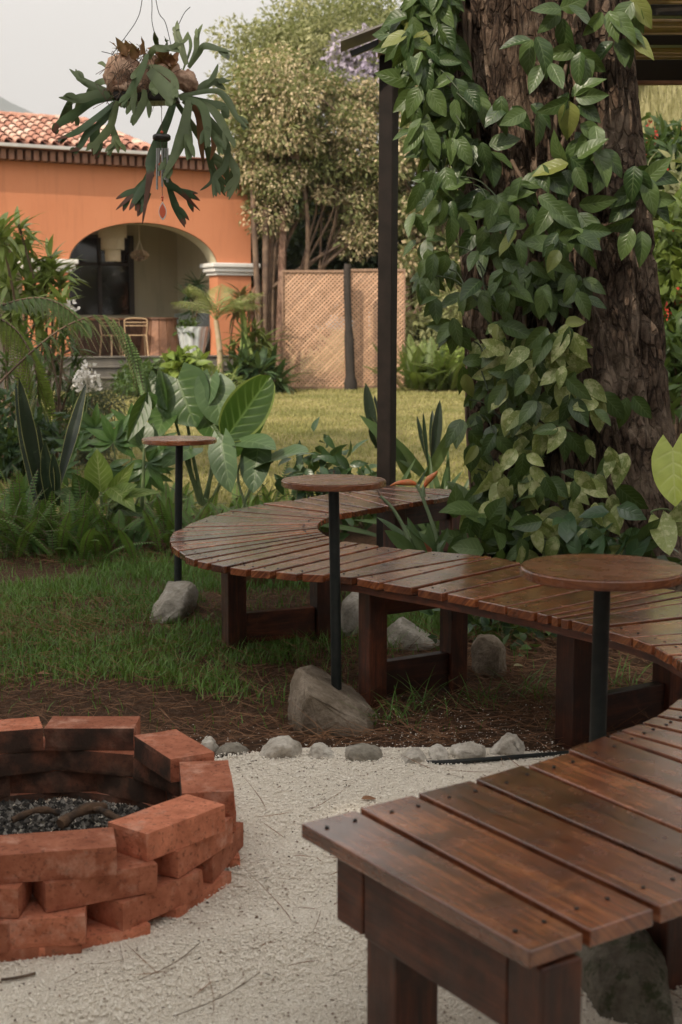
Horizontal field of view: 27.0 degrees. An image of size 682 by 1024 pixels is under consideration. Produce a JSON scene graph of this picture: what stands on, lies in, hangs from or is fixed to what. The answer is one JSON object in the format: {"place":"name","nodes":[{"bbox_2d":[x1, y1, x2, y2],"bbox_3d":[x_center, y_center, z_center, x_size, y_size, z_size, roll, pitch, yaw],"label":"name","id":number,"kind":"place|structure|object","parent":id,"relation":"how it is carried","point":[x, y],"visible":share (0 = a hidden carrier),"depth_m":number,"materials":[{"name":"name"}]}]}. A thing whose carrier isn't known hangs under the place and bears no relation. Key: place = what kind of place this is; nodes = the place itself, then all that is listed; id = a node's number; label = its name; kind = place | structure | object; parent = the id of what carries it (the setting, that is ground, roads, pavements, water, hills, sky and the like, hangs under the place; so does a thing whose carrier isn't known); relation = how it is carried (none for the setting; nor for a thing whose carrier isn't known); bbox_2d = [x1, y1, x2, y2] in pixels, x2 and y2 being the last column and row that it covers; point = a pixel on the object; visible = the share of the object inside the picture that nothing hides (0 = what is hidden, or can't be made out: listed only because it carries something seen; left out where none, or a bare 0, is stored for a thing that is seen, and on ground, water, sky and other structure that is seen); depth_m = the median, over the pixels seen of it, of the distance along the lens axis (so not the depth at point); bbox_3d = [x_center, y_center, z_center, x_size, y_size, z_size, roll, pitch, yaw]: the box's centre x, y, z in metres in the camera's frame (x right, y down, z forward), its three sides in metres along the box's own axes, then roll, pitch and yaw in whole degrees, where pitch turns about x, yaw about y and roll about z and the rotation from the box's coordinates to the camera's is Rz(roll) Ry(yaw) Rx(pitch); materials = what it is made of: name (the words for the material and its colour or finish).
{"place":"outdoors","nodes":[
{"label":"outdoors","id":0,"kind":"place"},
{"bbox_2d":[0,318,55,423],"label":"tree fern frond","id":1,"kind":"object","parent":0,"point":[13,334],"visible":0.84,"depth_m":9.72,"materials":[{"name":"green plant"}]},
{"bbox_2d":[0,296,91,337],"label":"tree fern frond","id":2,"kind":"object","parent":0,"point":[61,309],"visible":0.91,"depth_m":10.33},
{"bbox_2d":[0,315,151,397],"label":"tree fern frond","id":3,"kind":"object","parent":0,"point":[141,380],"visible":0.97,"depth_m":9.39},
{"bbox_2d":[52,0,248,226],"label":"staghorn fern","id":4,"kind":"object","parent":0,"point":[134,84],"visible":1,"depth_m":5.76,"materials":[{"name":"plant"}]},
{"bbox_2d":[0,0,436,185],"label":"sky","id":5,"kind":"structure","parent":0,"point":[41,40],"materials":[{"name":"white"}]},
{"bbox_2d":[0,387,468,507],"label":"lawn grass","id":6,"kind":"structure","parent":0,"point":[336,399],"depth_m":19.19,"materials":[{"name":"plant"}]},
{"bbox_2d":[0,541,646,731],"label":"grass","id":7,"kind":"structure","parent":0,"point":[108,588],"depth_m":6.51,"materials":[{"name":"plant"}]},
{"bbox_2d":[0,328,678,757],"bbox_3d":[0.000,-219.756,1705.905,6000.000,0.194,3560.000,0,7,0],"label":"ground","id":8,"kind":"structure","parent":0,"point":[174,692],"depth_m":5.79,"materials":[{"name":"plant"}]},
{"bbox_2d":[0,380,76,481],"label":"shrub","id":9,"kind":"object","parent":8,"relation":"on","point":[10,450],"visible":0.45,"depth_m":13.04,"materials":[{"name":"green plant"}]},
{"bbox_2d":[0,205,89,456],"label":"variegated shrub","id":10,"kind":"object","parent":8,"relation":"on","point":[43,276],"visible":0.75,"depth_m":14.55,"materials":[{"name":"green plant"}]},
{"bbox_2d":[15,378,85,511],"bbox_3d":[-1.894,-0.426,9.220,0.466,0.906,0.207,0,7,0],"label":"snake plant","id":11,"kind":"object","parent":8,"relation":"on","point":[35,453],"visible":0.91,"depth_m":9.21,"materials":[{"name":"green plant"}]},
{"bbox_2d":[0,315,103,468],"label":"oleander","id":12,"kind":"object","parent":8,"relation":"on","point":[56,365],"visible":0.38,"depth_m":13.95,"materials":[{"name":"green plant"}]},
{"bbox_2d":[63,298,101,412],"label":"white flowers","id":13,"kind":"object","parent":12,"relation":"attached to","point":[86,377],"visible":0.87,"depth_m":13.33,"materials":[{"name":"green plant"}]},
{"bbox_2d":[0,465,111,558],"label":"sword fern","id":14,"kind":"object","parent":8,"relation":"on","point":[18,498],"visible":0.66,"depth_m":8.92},
{"bbox_2d":[0,488,145,560],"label":"sword fern","id":15,"kind":"object","parent":8,"relation":"on","point":[67,521],"visible":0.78,"depth_m":8.86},
{"bbox_2d":[41,377,136,466],"bbox_3d":[-2.598,-0.873,14.640,1.042,1.145,0.932,-3,8,-19],"label":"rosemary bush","id":16,"kind":"object","parent":8,"relation":"on","point":[103,410],"visible":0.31,"depth_m":14.53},
{"bbox_2d":[4,402,176,517],"bbox_3d":[-1.726,-0.298,9.811,1.230,0.944,0.484,0,7,0],"label":"fatsia","id":17,"kind":"object","parent":8,"relation":"on","point":[104,432],"visible":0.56,"depth_m":9.59,"materials":[{"name":"green plant"}]},
{"bbox_2d":[25,509,167,559],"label":"sword fern","id":18,"kind":"object","parent":8,"relation":"on","point":[128,542],"visible":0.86,"depth_m":8.79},
{"bbox_2d":[53,422,161,536],"bbox_3d":[-1.503,-0.195,9.208,0.723,0.843,0.387,0,7,0],"label":"dieffenbachia","id":19,"kind":"object","parent":8,"relation":"on","point":[121,491],"visible":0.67,"depth_m":9.25,"materials":[{"name":"green plant"}]},
{"bbox_2d":[127,392,157,441],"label":"folded leaf","id":20,"kind":"object","parent":19,"relation":"attached to","point":[144,405],"visible":1,"depth_m":9.14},
{"bbox_2d":[0,111,260,391],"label":"house","id":21,"kind":"structure","parent":8,"relation":"on","point":[65,190],"depth_m":29.80,"materials":[{"name":"paint"}]},
{"bbox_2d":[69,238,129,314],"bbox_3d":[-5.844,-5.325,32.119,2.219,1.726,0.025,-4,8,-28],"label":"window pane","id":22,"kind":"structure","parent":21,"relation":"in","point":[115,279],"depth_m":32.31,"materials":[{"name":"black glass"}]},
{"bbox_2d":[75,234,134,314],"bbox_3d":[-5.780,-5.359,32.111,2.329,1.796,0.037,-4,8,-28],"label":"window frame","id":23,"kind":"structure","parent":21,"relation":"in","point":[131,239],"depth_m":32.38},
{"bbox_2d":[70,318,143,355],"bbox_3d":[-5.259,-3.870,31.443,2.250,0.827,0.580,-4,8,-28],"label":"table","id":24,"kind":"object","parent":21,"relation":"on","point":[134,330],"visible":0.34,"depth_m":31.22,"materials":[{"name":"brown wood"}]},
{"bbox_2d":[98,224,126,261],"bbox_3d":[-4.886,-6.046,30.390,0.607,1.381,0.608,0,7,0],"label":"pendant lamp","id":25,"kind":"object","parent":21,"relation":"hanging from","point":[112,244],"visible":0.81,"depth_m":30.24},
{"bbox_2d":[139,317,179,355],"bbox_3d":[-3.931,-3.814,30.969,0.928,0.836,0.941,0,7,0],"label":"porch table","id":26,"kind":"object","parent":21,"relation":"on","point":[161,339],"visible":0.73,"depth_m":30.60,"materials":[{"name":"brown wood"}]},
{"bbox_2d":[39,496,228,545],"bbox_3d":[-1.433,0.010,9.342,1.671,0.381,1.141,0,7,0],"label":"sword fern","id":27,"kind":"object","parent":8,"relation":"on","point":[155,513],"visible":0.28,"depth_m":9.22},
{"bbox_2d":[101,495,223,551],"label":"sword fern","id":28,"kind":"object","parent":8,"relation":"on","point":[170,521],"visible":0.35,"depth_m":9.04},
{"bbox_2d":[149,581,198,623],"bbox_3d":[-0.846,0.449,7.133,0.259,0.187,0.548,0,7,0],"label":"boulder","id":29,"kind":"object","parent":8,"relation":"on","point":[176,598],"visible":0.87,"depth_m":6.98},
{"bbox_2d":[142,436,216,581],"bbox_3d":[-0.826,0.030,7.315,0.382,0.820,0.382,0,7,0],"label":"bar table","id":30,"kind":"object","parent":29,"relation":"on","point":[178,442],"visible":0.97,"depth_m":7.27,"materials":[{"name":"brown wood"}]},
{"bbox_2d":[159,344,212,378],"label":"bush","id":31,"kind":"object","parent":8,"relation":"on","point":[175,361],"visible":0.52,"depth_m":26.04,"materials":[{"name":"green plant"}]},
{"bbox_2d":[148,362,274,505],"bbox_3d":[-0.878,-0.514,9.615,0.876,0.988,0.356,0,7,0],"label":"elephant ear","id":32,"kind":"object","parent":8,"relation":"on","point":[204,403],"visible":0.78,"depth_m":9.59},
{"bbox_2d":[171,284,263,373],"bbox_3d":[-2.406,-3.322,27.218,1.875,2.100,1.431,0,7,0],"label":"young palm","id":33,"kind":"object","parent":8,"relation":"on","point":[202,296],"visible":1,"depth_m":27.26,"materials":[{"name":"green plant"}]},
{"bbox_2d":[225,101,285,343],"bbox_3d":[-1.864,-5.630,30.044,1.491,6.091,1.393,0,7,0],"label":"slender tree","id":34,"kind":"object","parent":8,"relation":"on","point":[256,273],"visible":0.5,"depth_m":29.94,"materials":[{"name":"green plant"}]},
{"bbox_2d":[222,301,292,367],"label":"yucca","id":35,"kind":"object","parent":8,"relation":"on","point":[246,329],"visible":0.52,"depth_m":27.83,"materials":[{"name":"green plant"}]},
{"bbox_2d":[208,428,308,507],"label":"taro plant","id":36,"kind":"object","parent":8,"relation":"on","point":[257,457],"visible":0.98,"depth_m":9.28,"materials":[{"name":"green plant"}]},
{"bbox_2d":[214,329,312,394],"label":"agave clump","id":37,"kind":"object","parent":8,"relation":"on","point":[262,362],"visible":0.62,"depth_m":27.31,"materials":[{"name":"green plant"}]},
{"bbox_2d":[237,94,304,368],"bbox_3d":[-1.504,-5.759,30.348,1.614,6.268,1.561,0,7,0],"label":"slender tree","id":38,"kind":"object","parent":8,"relation":"on","point":[265,267],"visible":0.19,"depth_m":30.14,"materials":[{"name":"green plant"}]},
{"bbox_2d":[204,0,386,375],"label":"tree","id":39,"kind":"object","parent":8,"relation":"on","point":[311,38],"visible":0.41,"depth_m":34.50,"materials":[{"name":"green plant"}]},
{"bbox_2d":[272,76,321,380],"bbox_3d":[-1.065,-5.928,30.265,1.327,6.635,1.245,0,7,0],"label":"slender tree","id":40,"kind":"object","parent":8,"relation":"on","point":[282,249],"visible":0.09,"depth_m":30.23,"materials":[{"name":"brown plant"}]},
{"bbox_2d":[206,40,415,383],"bbox_3d":[-0.588,-6.384,30.773,4.811,7.422,2.998,-5,9,-35],"label":"tree","id":41,"kind":"object","parent":8,"relation":"on","point":[328,169],"visible":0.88,"depth_m":30.05,"materials":[{"name":"green plant"}]},
{"bbox_2d":[282,270,345,389],"bbox_3d":[-0.544,-3.699,28.953,1.314,2.419,0.066,0,7,0],"label":"lattice screen","id":42,"kind":"object","parent":8,"relation":"on","point":[316,305],"visible":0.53,"depth_m":28.96,"materials":[{"name":"brown wood"}]},
{"bbox_2d":[274,417,376,539],"bbox_3d":[-0.017,-0.243,9.780,0.756,0.818,0.797,6,10,40],"label":"glossy bush","id":43,"kind":"object","parent":8,"relation":"on","point":[335,456],"visible":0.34,"depth_m":9.78,"materials":[{"name":"green plant"}]},
{"bbox_2d":[288,665,379,737],"bbox_3d":[-0.006,0.693,5.210,0.387,0.240,0.462,0,7,0],"label":"boulder","id":44,"kind":"object","parent":8,"relation":"on","point":[314,693],"visible":0.86,"depth_m":5.05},
{"bbox_2d":[281,474,385,689],"bbox_3d":[-0.027,0.269,5.228,0.382,0.782,0.382,0,7,0],"label":"bar table","id":45,"kind":"object","parent":44,"relation":"on","point":[333,485],"visible":0.99,"depth_m":5.20,"materials":[{"name":"brown wood"}]},
{"bbox_2d":[0,524,681,1022],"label":"pine needles","id":46,"kind":"object","parent":8,"relation":"on","point":[406,726],"visible":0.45,"depth_m":5.51,"materials":[{"name":"plant"}]},
{"bbox_2d":[0,694,681,1023],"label":"gravel pebbles","id":47,"kind":"object","parent":8,"relation":"on","point":[291,956],"visible":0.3,"depth_m":3.29,"materials":[{"name":"gravel"}]},
{"bbox_2d":[343,263,356,389],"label":"palm trunk","id":48,"kind":"object","parent":8,"relation":"on","point":[350,382],"visible":0.89,"depth_m":28.51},
{"bbox_2d":[341,592,358,637],"bbox_3d":[0.073,0.487,6.667,0.174,0.235,0.226,0,7,0],"label":"boulder","id":49,"kind":"object","parent":8,"relation":"on","point":[350,613],"visible":0.59,"depth_m":6.57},
{"bbox_2d":[285,0,416,356],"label":"tree","id":50,"kind":"object","parent":8,"relation":"on","point":[391,7],"visible":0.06,"depth_m":40.79,"materials":[{"name":"green plant"}]},
{"bbox_2d":[251,184,457,381],"bbox_3d":[0.100,-5.624,33.297,5.580,5.291,4.162,0,7,0],"label":"tree","id":51,"kind":"object","parent":8,"relation":"on","point":[295,249],"visible":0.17,"depth_m":32.18,"materials":[{"name":"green plant"}]},
{"bbox_2d":[320,23,399,381],"bbox_3d":[0.707,-6.939,32.578,2.538,8.038,2.266,-7,10,-41],"label":"tree","id":52,"kind":"object","parent":8,"relation":"on","point":[362,64],"visible":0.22,"depth_m":31.65,"materials":[{"name":"purple plant"}]},
{"bbox_2d":[351,269,405,388],"bbox_3d":[0.744,-3.771,29.347,1.159,2.460,0.066,0,7,0],"label":"lattice screen","id":53,"kind":"object","parent":8,"relation":"on","point":[366,319],"visible":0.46,"depth_m":29.34,"materials":[{"name":"brown wood"}]},
{"bbox_2d":[322,415,469,537],"bbox_3d":[0.449,-0.245,9.589,1.554,0.838,1.144,0,7,0],"label":"strap leaf plant","id":54,"kind":"object","parent":8,"relation":"on","point":[407,461],"visible":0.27,"depth_m":9.54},
{"bbox_2d":[363,85,460,346],"bbox_3d":[1.822,-5.992,31.077,2.789,6.626,3.102,0,7,0],"label":"tree","id":55,"kind":"object","parent":8,"relation":"on","point":[407,170],"visible":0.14,"depth_m":30.51,"materials":[{"name":"green plant"}]},
{"bbox_2d":[377,471,447,552],"bbox_3d":[0.343,0.146,6.736,0.351,0.688,0.228,0,7,0],"label":"heliconia","id":56,"kind":"object","parent":8,"relation":"on","point":[399,538],"visible":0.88,"depth_m":6.71,"materials":[{"name":"green plant"}]},
{"bbox_2d":[362,333,463,389],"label":"sword fern","id":57,"kind":"object","parent":8,"relation":"on","point":[434,380],"visible":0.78,"depth_m":27.95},
{"bbox_2d":[387,617,439,650],"bbox_3d":[0.320,0.562,6.476,0.286,0.151,0.283,0,7,0],"label":"boulder","id":58,"kind":"object","parent":8,"relation":"on","point":[401,626],"visible":0.6,"depth_m":6.37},
{"bbox_2d":[170,485,681,1023],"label":"curved bench","id":59,"kind":"object","parent":8,"relation":"on","point":[502,897],"visible":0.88,"depth_m":2.80,"materials":[{"name":"brown wood"}]},
{"bbox_2d":[397,286,462,378],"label":"sunlit bush","id":60,"kind":"object","parent":8,"relation":"on","point":[410,323],"visible":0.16,"depth_m":29.66,"materials":[{"name":"green plant"}]},
{"bbox_2d":[417,401,442,465],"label":"snake plant","id":61,"kind":"object","parent":8,"relation":"on","point":[435,427],"visible":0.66,"depth_m":10.00,"materials":[{"name":"green plant"}]},
{"bbox_2d":[439,481,535,621],"bbox_3d":[0.729,0.195,6.800,0.592,0.714,0.718,5,9,34],"label":"leafy plant","id":62,"kind":"object","parent":8,"relation":"on","point":[463,540],"visible":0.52,"depth_m":6.64,"materials":[{"name":"green plant"}]},
{"bbox_2d":[471,634,506,678],"bbox_3d":[0.611,0.605,5.874,0.151,0.198,0.226,0,7,0],"label":"boulder","id":63,"kind":"object","parent":8,"relation":"on","point":[488,651],"visible":0.91,"depth_m":5.79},
{"bbox_2d":[419,518,565,650],"bbox_3d":[0.665,0.324,6.537,0.738,0.608,0.822,3,8,23],"label":"ground cover plant","id":64,"kind":"object","parent":8,"relation":"on","point":[485,621],"visible":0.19,"depth_m":6.46,"materials":[{"name":"green plant"}]},
{"bbox_2d":[341,0,681,547],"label":"pergola","id":65,"kind":"object","parent":8,"relation":"on","point":[663,36],"visible":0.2,"depth_m":8.73,"materials":[{"name":"metal"}]},
{"bbox_2d":[468,549,556,655],"bbox_3d":[0.948,0.387,6.528,1.050,0.508,0.752,-2,8,-18],"label":"ground cover plant","id":66,"kind":"object","parent":8,"relation":"on","point":[501,555],"visible":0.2,"depth_m":6.29,"materials":[{"name":"green plant"}]},
{"bbox_2d":[450,0,681,630],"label":"tree","id":67,"kind":"object","parent":8,"relation":"on","point":[624,332],"visible":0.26,"depth_m":6.77,"materials":[{"name":"brown plant"}]},
{"bbox_2d":[372,0,679,563],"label":"climbing vine","id":68,"kind":"object","parent":67,"relation":"attached to","point":[423,46],"visible":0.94,"depth_m":6.56,"materials":[{"name":"green plant"}]},
{"bbox_2d":[552,501,681,650],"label":"leafy plant","id":69,"kind":"object","parent":8,"relation":"on","point":[635,541],"visible":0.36,"depth_m":6.33,"materials":[{"name":"green plant"}]},
{"bbox_2d":[641,110,681,171],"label":"flowering shrub","id":70,"kind":"object","parent":8,"relation":"on","point":[661,135],"visible":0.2,"depth_m":13.88,"materials":[{"name":"green plant"}]},
{"bbox_2d":[648,433,681,555],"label":"pothos","id":71,"kind":"object","parent":8,"relation":"on","point":[666,460],"visible":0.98,"depth_m":6.10,"materials":[{"name":"green plant"}]},
{"bbox_2d":[652,182,681,422],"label":"flowering shrub","id":72,"kind":"object","parent":8,"relation":"on","point":[667,253],"visible":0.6,"depth_m":11.97,"materials":[{"name":"green plant"}]},
{"bbox_2d":[662,296,681,440],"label":"flowering shrub","id":73,"kind":"object","parent":8,"relation":"on","point":[673,363],"visible":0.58,"depth_m":11.72,"materials":[{"name":"green plant"}]},
{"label":"fire pit brick","id":74,"kind":"object","parent":8,"relation":"on","visible":0},
{"bbox_2d":[0,919,9,952],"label":"fire pit brick","id":75,"kind":"object","parent":74,"relation":"on","point":[4,936],"visible":0.39,"depth_m":3.17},
{"bbox_2d":[0,882,32,917],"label":"fire pit brick","id":76,"kind":"object","parent":75,"relation":"on","point":[15,898],"visible":0.76,"depth_m":3.19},
{"bbox_2d":[0,747,681,1023],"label":"gravel terrace","id":77,"kind":"structure","parent":0,"point":[51,1001],"depth_m":3.24,"materials":[{"name":"gravel"}]},
{"bbox_2d":[0,793,58,803],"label":"fire pit brick","id":78,"kind":"object","parent":77,"relation":"on","point":[21,796],"visible":0.23,"depth_m":4.25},
{"bbox_2d":[0,776,9,797],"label":"fire pit brick","id":79,"kind":"object","parent":78,"relation":"on","point":[4,786],"visible":0.82,"depth_m":4.22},
{"bbox_2d":[0,737,55,776],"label":"fire pit brick","id":80,"kind":"object","parent":79,"relation":"on","point":[17,763],"visible":0.68,"depth_m":4.22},
{"bbox_2d":[0,717,42,753],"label":"fire pit brick","id":81,"kind":"object","parent":80,"relation":"on","point":[21,735],"visible":1,"depth_m":4.21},
{"bbox_2d":[10,770,96,792],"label":"fire pit brick","id":82,"kind":"object","parent":78,"relation":"on","point":[57,781],"visible":0.53,"depth_m":4.26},
{"bbox_2d":[0,945,81,961],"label":"fire pit brick","id":83,"kind":"object","parent":77,"relation":"on","point":[20,954],"visible":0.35,"depth_m":3.20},
{"bbox_2d":[0,896,86,948],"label":"fire pit brick","id":84,"kind":"object","parent":83,"relation":"on","point":[34,925],"visible":0.78,"depth_m":3.20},
{"bbox_2d":[0,796,144,895],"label":"ash and charcoal","id":85,"kind":"object","parent":77,"relation":"on","point":[7,813],"visible":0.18,"depth_m":4.05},
{"bbox_2d":[39,918,150,957],"bbox_3d":[-0.592,0.998,3.319,0.272,0.069,0.136,-4,8,-28],"label":"fire pit brick","id":86,"kind":"object","parent":77,"relation":"on","point":[98,933],"visible":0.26,"depth_m":3.29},
{"bbox_2d":[59,791,131,804],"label":"fire pit brick","id":87,"kind":"object","parent":77,"relation":"on","point":[95,795],"visible":0.17,"depth_m":4.25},
{"bbox_2d":[96,774,166,804],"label":"fire pit brick","id":88,"kind":"object","parent":87,"relation":"on","point":[126,787],"visible":0.38,"depth_m":4.20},
{"bbox_2d":[55,750,133,776],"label":"fire pit brick","id":89,"kind":"object","parent":88,"relation":"on","point":[118,763],"visible":0.52,"depth_m":4.21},
{"bbox_2d":[44,716,140,750],"bbox_3d":[-0.746,0.666,4.280,0.272,0.070,0.136,0,7,0],"label":"fire pit brick","id":90,"kind":"object","parent":89,"relation":"on","point":[99,733],"visible":0.94,"depth_m":4.22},
{"bbox_2d":[132,800,153,808],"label":"fire pit brick","id":91,"kind":"object","parent":77,"relation":"on","point":[142,805],"visible":0.07,"depth_m":4.18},
{"bbox_2d":[166,792,177,800],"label":"fire pit brick","id":92,"kind":"object","parent":91,"relation":"on","point":[170,796],"visible":0.03,"depth_m":4.06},
{"bbox_2d":[132,756,179,796],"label":"fire pit brick","id":93,"kind":"object","parent":92,"relation":"on","point":[143,773],"visible":0.27,"depth_m":4.10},
{"bbox_2d":[134,729,214,782],"bbox_3d":[-0.479,0.694,4.060,0.136,0.069,0.272,-4,9,-30],"label":"fire pit brick","id":94,"kind":"object","parent":93,"relation":"on","point":[163,754],"visible":0.88,"depth_m":4.02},
{"bbox_2d":[160,870,231,918],"bbox_3d":[-0.398,0.967,3.558,0.136,0.069,0.271,3,8,25],"label":"fire pit brick","id":95,"kind":"object","parent":77,"relation":"on","point":[220,881],"visible":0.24,"depth_m":3.54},
{"bbox_2d":[87,867,202,930],"bbox_3d":[-0.473,0.917,3.422,0.136,0.069,0.272,6,9,38],"label":"fire pit brick","id":96,"kind":"object","parent":95,"relation":"on","point":[127,913],"visible":0.57,"depth_m":3.35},
{"bbox_2d":[32,852,156,912],"bbox_3d":[-0.579,0.858,3.332,0.271,0.069,0.136,-4,8,-27],"label":"fire pit brick","id":97,"kind":"object","parent":96,"relation":"on","point":[134,877],"visible":0.7,"depth_m":3.27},
{"bbox_2d":[0,827,116,883],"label":"fire pit brick","id":98,"kind":"object","parent":97,"relation":"on","point":[54,855],"visible":1,"depth_m":3.24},
{"bbox_2d":[153,816,232,878],"bbox_3d":[-0.395,0.828,3.560,0.136,0.069,0.272,3,8,25],"label":"fire pit brick","id":99,"kind":"object","parent":96,"relation":"on","point":[179,863],"visible":0.38,"depth_m":3.47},
{"bbox_2d":[108,794,224,861],"bbox_3d":[-0.424,0.769,3.479,0.136,0.070,0.271,6,9,39],"label":"fire pit brick","id":100,"kind":"object","parent":99,"relation":"on","point":[161,829],"visible":0.96,"depth_m":3.43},
{"bbox_2d":[196,822,242,882],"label":"fire pit brick","id":101,"kind":"object","parent":95,"relation":"on","point":[213,867],"visible":0.35,"depth_m":3.63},
{"bbox_2d":[228,775,235,831],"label":"fire pit brick","id":102,"kind":"object","parent":101,"relation":"on","point":[234,823],"visible":0.12,"depth_m":3.73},
{"bbox_2d":[179,760,233,816],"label":"fire pit brick","id":103,"kind":"object","parent":102,"relation":"on","point":[210,780],"visible":0.74,"depth_m":3.72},
{"bbox_2d":[259,735,301,758],"bbox_3d":[-0.204,0.785,4.732,0.155,0.073,0.110,0,7,0],"label":"edging stone","id":104,"kind":"object","parent":77,"relation":"on","point":[287,746],"visible":0.98,"depth_m":4.69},
{"bbox_2d":[426,751,568,764],"bbox_3d":[0.510,0.817,4.676,0.557,0.043,0.101,-1,7,-5],"label":"irrigation hose","id":105,"kind":"object","parent":77,"relation":"on","point":[496,758],"visible":0.73,"depth_m":4.64,"materials":[{"name":"plastic"}]},
{"bbox_2d":[574,929,673,1023],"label":"boulder","id":106,"kind":"object","parent":77,"relation":"on","point":[625,979],"visible":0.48,"depth_m":2.93,"materials":[{"name":"stone"}]},
{"bbox_2d":[520,554,681,741],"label":"bar table","id":107,"kind":"object","parent":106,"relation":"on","point":[602,576],"visible":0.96,"depth_m":3.31,"materials":[{"name":"brown wood"}]},
{"bbox_2d":[458,86,681,232],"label":"hillside","id":108,"kind":"structure","parent":0,"point":[661,103],"depth_m":37.54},
{"bbox_2d":[638,85,681,138],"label":"bank grass","id":109,"kind":"structure","parent":108,"relation":"on","point":[674,111],"depth_m":36.51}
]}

